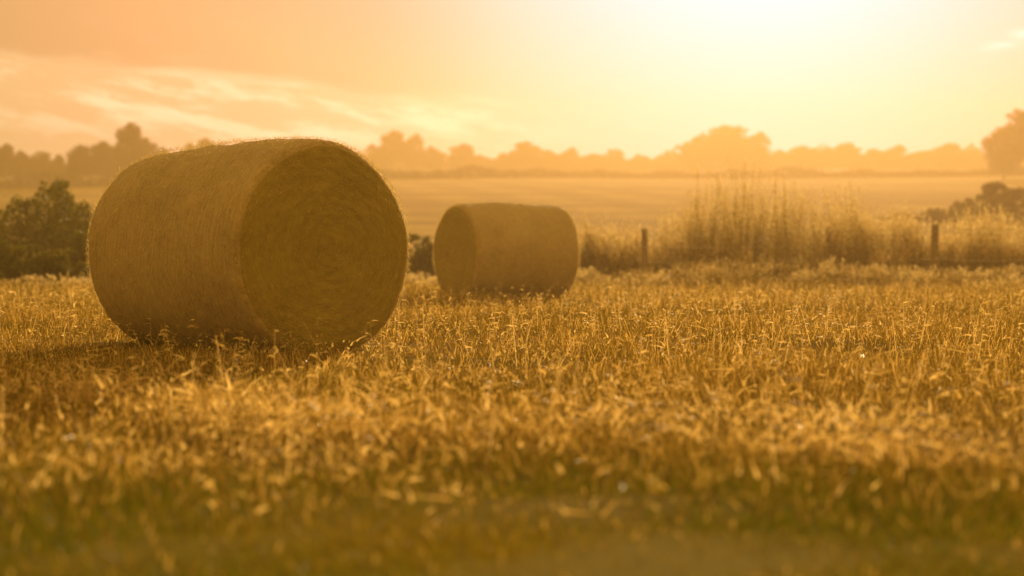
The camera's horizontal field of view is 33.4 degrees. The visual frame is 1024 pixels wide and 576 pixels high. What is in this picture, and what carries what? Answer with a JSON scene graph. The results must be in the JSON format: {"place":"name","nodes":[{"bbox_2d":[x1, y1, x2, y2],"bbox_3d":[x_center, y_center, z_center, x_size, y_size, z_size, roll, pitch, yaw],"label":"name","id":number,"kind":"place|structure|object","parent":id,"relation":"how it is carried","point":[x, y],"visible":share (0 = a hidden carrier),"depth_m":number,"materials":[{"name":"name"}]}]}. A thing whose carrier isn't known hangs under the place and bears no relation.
{"place":"outdoors","nodes":[
{"label":"outdoors","id":0,"kind":"place"},
{"bbox_2d":[0,169,1023,575],"bbox_3d":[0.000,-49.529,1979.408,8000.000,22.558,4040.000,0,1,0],"label":"ground","id":1,"kind":"structure","parent":0,"point":[644,203],"depth_m":5.16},
{"bbox_2d":[0,143,17,179],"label":"tree","id":2,"kind":"object","parent":1,"relation":"on","point":[8,162],"visible":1,"depth_m":348.90,"materials":[{"name":"brown plant"}]},
{"bbox_2d":[13,150,34,177],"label":"tree","id":3,"kind":"object","parent":1,"relation":"on","point":[22,158],"visible":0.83,"depth_m":353.86,"materials":[{"name":"brown plant"}]},
{"bbox_2d":[0,239,50,285],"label":"bush","id":4,"kind":"object","parent":1,"relation":"on","point":[13,265],"visible":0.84,"depth_m":35.31,"materials":[{"name":"green plant"}]},
{"bbox_2d":[26,151,56,177],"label":"tree","id":5,"kind":"object","parent":1,"relation":"on","point":[41,161],"visible":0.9,"depth_m":348.64,"materials":[{"name":"brown plant"}]},
{"bbox_2d":[0,178,94,272],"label":"hedge","id":6,"kind":"object","parent":1,"relation":"on","point":[65,232],"visible":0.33,"depth_m":43.56,"materials":[{"name":"green plant"}]},
{"bbox_2d":[25,249,87,284],"bbox_3d":[-9.629,-0.393,35.988,1.418,0.883,1.387,0,1,0],"label":"bush","id":7,"kind":"object","parent":1,"relation":"on","point":[55,262],"visible":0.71,"depth_m":35.87,"materials":[{"name":"green plant"}]},
{"bbox_2d":[32,179,82,252],"bbox_3d":[-12.128,-1.555,45.940,1.544,2.808,1.486,0,1,0],"label":"bush","id":8,"kind":"object","parent":1,"relation":"on","point":[66,185],"visible":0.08,"depth_m":45.85,"materials":[{"name":"green plant"}]},
{"bbox_2d":[49,154,66,172],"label":"tree","id":9,"kind":"object","parent":1,"relation":"on","point":[59,162],"visible":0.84,"depth_m":358.80,"materials":[{"name":"brown plant"}]},
{"bbox_2d":[62,230,90,277],"bbox_3d":[-10.078,-0.697,39.956,1.400,1.319,1.121,0,1,0],"label":"bush","id":10,"kind":"object","parent":1,"relation":"on","point":[76,255],"visible":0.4,"depth_m":39.78,"materials":[{"name":"green plant"}]},
{"bbox_2d":[63,144,98,179],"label":"tree","id":11,"kind":"object","parent":1,"relation":"on","point":[80,165],"visible":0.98,"depth_m":231.18,"materials":[{"name":"brown plant"}]},
{"bbox_2d":[89,141,117,185],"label":"tree","id":12,"kind":"object","parent":1,"relation":"on","point":[104,153],"visible":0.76,"depth_m":234.36,"materials":[{"name":"brown plant"}]},
{"bbox_2d":[111,121,148,176],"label":"tree","id":13,"kind":"object","parent":1,"relation":"on","point":[123,156],"visible":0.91,"depth_m":230.89,"materials":[{"name":"green plant"}]},
{"bbox_2d":[143,137,159,156],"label":"tree","id":14,"kind":"object","parent":1,"relation":"on","point":[150,147],"visible":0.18,"depth_m":237.15,"materials":[{"name":"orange plant"}]},
{"bbox_2d":[153,146,168,155],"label":"tree","id":15,"kind":"object","parent":1,"relation":"on","point":[162,149],"visible":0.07,"depth_m":233.34,"materials":[{"name":"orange plant"}]},
{"bbox_2d":[185,142,196,149],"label":"tree","id":16,"kind":"object","parent":1,"relation":"on","point":[190,143],"visible":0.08,"depth_m":308.57,"materials":[{"name":"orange plant"}]},
{"bbox_2d":[197,137,214,147],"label":"tree","id":17,"kind":"object","parent":1,"relation":"on","point":[201,140],"visible":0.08,"depth_m":313.82,"materials":[{"name":"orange plant"}]},
{"bbox_2d":[85,134,411,352],"bbox_3d":[-1.948,-0.330,12.475,1.660,1.551,2.122,-1,2,-43],"label":"hay bale","id":18,"kind":"object","parent":1,"relation":"on","point":[260,239],"visible":0.94,"depth_m":11.76,"materials":[{"name":"plant"}]},
{"bbox_2d":[364,143,391,169],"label":"tree","id":19,"kind":"object","parent":1,"relation":"on","point":[377,154],"visible":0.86,"depth_m":363.82,"materials":[{"name":"orange plant"}]},
{"bbox_2d":[378,130,410,171],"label":"tree","id":20,"kind":"object","parent":1,"relation":"on","point":[393,142],"visible":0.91,"depth_m":366.33,"materials":[{"name":"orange plant"}]},
{"bbox_2d":[402,133,425,172],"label":"tree","id":21,"kind":"object","parent":1,"relation":"on","point":[414,160],"visible":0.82,"depth_m":370.41,"materials":[{"name":"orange plant"}]},
{"bbox_2d":[405,233,434,279],"bbox_3d":[-2.265,-0.723,41.959,1.636,1.288,1.322,0,1,0],"label":"bush","id":22,"kind":"object","parent":1,"relation":"on","point":[419,260],"visible":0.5,"depth_m":41.81,"materials":[{"name":"green plant"}]},
{"bbox_2d":[422,146,447,170],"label":"tree","id":23,"kind":"object","parent":1,"relation":"on","point":[435,161],"visible":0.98,"depth_m":364.80,"materials":[{"name":"orange plant"}]},
{"bbox_2d":[446,143,479,171],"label":"tree","id":24,"kind":"object","parent":1,"relation":"on","point":[459,157],"visible":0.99,"depth_m":373.49,"materials":[{"name":"orange plant"}]},
{"bbox_2d":[473,154,492,172],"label":"tree","id":25,"kind":"object","parent":1,"relation":"on","point":[482,161],"visible":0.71,"depth_m":378.76,"materials":[{"name":"orange plant"}]},
{"bbox_2d":[485,153,517,170],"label":"tree","id":26,"kind":"object","parent":1,"relation":"on","point":[503,160],"visible":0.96,"depth_m":376.69,"materials":[{"name":"orange plant"}]},
{"bbox_2d":[432,200,580,297],"bbox_3d":[-0.095,-0.620,27.057,1.985,1.556,1.672,-1,1,-30],"label":"hay bale","id":27,"kind":"object","parent":1,"relation":"on","point":[487,246],"visible":0.96,"depth_m":26.47,"materials":[{"name":"plant"}]},
{"bbox_2d":[0,274,1023,575],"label":"stubble","id":28,"kind":"object","parent":1,"relation":"on","point":[606,442],"visible":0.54,"depth_m":8.10,"materials":[{"name":"yellow plant"}]},
{"bbox_2d":[0,165,1023,188],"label":"hedge","id":29,"kind":"object","parent":1,"relation":"on","point":[18,183],"visible":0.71,"depth_m":288.34,"materials":[{"name":"green plant"}]},
{"bbox_2d":[0,142,1023,177],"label":"woodland","id":30,"kind":"object","parent":1,"relation":"on","point":[667,156],"visible":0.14,"depth_m":404.39,"materials":[{"name":"green plant"}]},
{"bbox_2d":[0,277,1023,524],"bbox_3d":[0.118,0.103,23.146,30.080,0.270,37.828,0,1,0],"label":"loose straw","id":31,"kind":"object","parent":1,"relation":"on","point":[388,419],"visible":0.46,"depth_m":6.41,"materials":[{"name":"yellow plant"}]},
{"bbox_2d":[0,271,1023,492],"bbox_3d":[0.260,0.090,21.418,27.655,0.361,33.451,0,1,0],"label":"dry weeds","id":32,"kind":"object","parent":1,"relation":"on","point":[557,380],"visible":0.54,"depth_m":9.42,"materials":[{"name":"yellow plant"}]},
{"bbox_2d":[0,151,1023,289],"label":"tall grass","id":33,"kind":"object","parent":1,"relation":"on","point":[888,239],"visible":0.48,"depth_m":39.24,"materials":[{"name":"beige plant"}]},
{"bbox_2d":[507,141,545,170],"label":"tree","id":34,"kind":"object","parent":1,"relation":"on","point":[531,158],"visible":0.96,"depth_m":379.80,"materials":[{"name":"orange plant"}]},
{"bbox_2d":[538,149,561,170],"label":"tree","id":35,"kind":"object","parent":1,"relation":"on","point":[551,159],"visible":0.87,"depth_m":384.71,"materials":[{"name":"orange plant"}]},
{"bbox_2d":[556,147,582,171],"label":"tree","id":36,"kind":"object","parent":1,"relation":"on","point":[566,156],"visible":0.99,"depth_m":388.38,"materials":[{"name":"orange plant"}]},
{"bbox_2d":[579,153,605,170],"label":"tree","id":37,"kind":"object","parent":1,"relation":"on","point":[595,161],"visible":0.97,"depth_m":393.50,"materials":[{"name":"orange plant"}]},
{"bbox_2d":[578,236,617,273],"bbox_3d":[1.963,-0.674,41.012,1.243,1.239,1.449,1,2,42],"label":"bush","id":38,"kind":"object","parent":1,"relation":"on","point":[594,256],"visible":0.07,"depth_m":40.82,"materials":[{"name":"green plant"}]},
{"bbox_2d":[599,148,628,171],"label":"tree","id":39,"kind":"object","parent":1,"relation":"on","point":[612,162],"visible":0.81,"depth_m":400.23,"materials":[{"name":"orange plant"}]},
{"bbox_2d":[623,156,652,173],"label":"tree","id":40,"kind":"object","parent":1,"relation":"on","point":[639,165],"visible":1,"depth_m":396.42,"materials":[{"name":"orange plant"}]},
{"bbox_2d":[674,136,716,172],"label":"tree","id":41,"kind":"object","parent":1,"relation":"on","point":[692,157],"visible":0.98,"depth_m":393.91,"materials":[{"name":"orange plant"}]},
{"bbox_2d":[698,124,759,171],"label":"tree","id":42,"kind":"object","parent":1,"relation":"on","point":[721,143],"visible":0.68,"depth_m":399.18,"materials":[{"name":"green plant"}]},
{"bbox_2d":[734,131,773,170],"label":"tree","id":43,"kind":"object","parent":1,"relation":"on","point":[761,154],"visible":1,"depth_m":395.86,"materials":[{"name":"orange plant"}]},
{"bbox_2d":[770,149,791,167],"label":"tree","id":44,"kind":"object","parent":1,"relation":"on","point":[779,156],"visible":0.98,"depth_m":402.52,"materials":[{"name":"orange plant"}]},
{"bbox_2d":[788,145,817,170],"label":"tree","id":45,"kind":"object","parent":1,"relation":"on","point":[803,155],"visible":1,"depth_m":397.95,"materials":[{"name":"orange plant"}]},
{"bbox_2d":[816,149,841,169],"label":"tree","id":46,"kind":"object","parent":1,"relation":"on","point":[829,160],"visible":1,"depth_m":394.75,"materials":[{"name":"orange plant"}]},
{"bbox_2d":[641,225,1023,282],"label":"wire fence","id":47,"kind":"object","parent":1,"relation":"on","point":[934,231],"visible":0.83,"depth_m":38.23,"materials":[{"name":"brown wood"}]},
{"bbox_2d":[831,142,865,169],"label":"tree","id":48,"kind":"object","parent":1,"relation":"on","point":[845,153],"visible":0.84,"depth_m":400.27,"materials":[{"name":"orange plant"}]},
{"bbox_2d":[860,148,889,169],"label":"tree","id":49,"kind":"object","parent":1,"relation":"on","point":[874,157],"visible":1,"depth_m":396.17,"materials":[{"name":"orange plant"}]},
{"bbox_2d":[880,144,911,169],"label":"tree","id":50,"kind":"object","parent":1,"relation":"on","point":[893,154],"visible":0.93,"depth_m":402.03,"materials":[{"name":"orange plant"}]},
{"bbox_2d":[877,213,924,221],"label":"bush","id":51,"kind":"object","parent":1,"relation":"on","point":[907,215],"visible":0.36,"depth_m":105.87,"materials":[{"name":"brown plant"}]},
{"bbox_2d":[906,151,934,168],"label":"tree","id":52,"kind":"object","parent":1,"relation":"on","point":[920,159],"visible":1,"depth_m":397.64,"materials":[{"name":"orange plant"}]},
{"bbox_2d":[917,208,963,222],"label":"bush","id":53,"kind":"object","parent":1,"relation":"on","point":[938,215],"visible":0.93,"depth_m":104.70,"materials":[{"name":"brown plant"}]},
{"bbox_2d":[930,142,975,169],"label":"tree","id":54,"kind":"object","parent":1,"relation":"on","point":[948,154],"visible":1,"depth_m":393.83,"materials":[{"name":"orange plant"}]},
{"bbox_2d":[948,199,980,219],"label":"bush","id":55,"kind":"object","parent":1,"relation":"on","point":[956,206],"visible":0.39,"depth_m":106.67,"materials":[{"name":"brown plant"}]},
{"bbox_2d":[960,149,987,169],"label":"tree","id":56,"kind":"object","parent":1,"relation":"on","point":[977,160],"visible":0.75,"depth_m":400.05,"materials":[{"name":"orange plant"}]},
{"bbox_2d":[958,181,1023,221],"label":"bush","id":57,"kind":"object","parent":1,"relation":"on","point":[990,192],"visible":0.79,"depth_m":104.45,"materials":[{"name":"green plant"}]},
{"bbox_2d":[979,123,1022,179],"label":"tree","id":58,"kind":"object","parent":1,"relation":"on","point":[1001,165],"visible":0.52,"depth_m":260.57,"materials":[{"name":"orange plant"}]},
{"bbox_2d":[989,108,1023,163],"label":"tree","id":59,"kind":"object","parent":1,"relation":"on","point":[1014,136],"visible":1,"depth_m":257.22,"materials":[{"name":"green plant"}]},
{"bbox_2d":[1011,187,1023,220],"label":"bush","id":60,"kind":"object","parent":1,"relation":"on","point":[1021,202],"visible":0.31,"depth_m":105.36,"materials":[{"name":"brown plant"}]},
{"bbox_2d":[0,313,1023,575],"bbox_3d":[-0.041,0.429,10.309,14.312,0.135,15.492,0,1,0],"label":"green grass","id":61,"kind":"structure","parent":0,"point":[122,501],"depth_m":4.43,"materials":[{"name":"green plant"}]},
{"bbox_2d":[0,0,1023,177],"label":"sky","id":62,"kind":"structure","parent":0,"point":[633,77],"materials":[{"name":"orange"}]}
]}

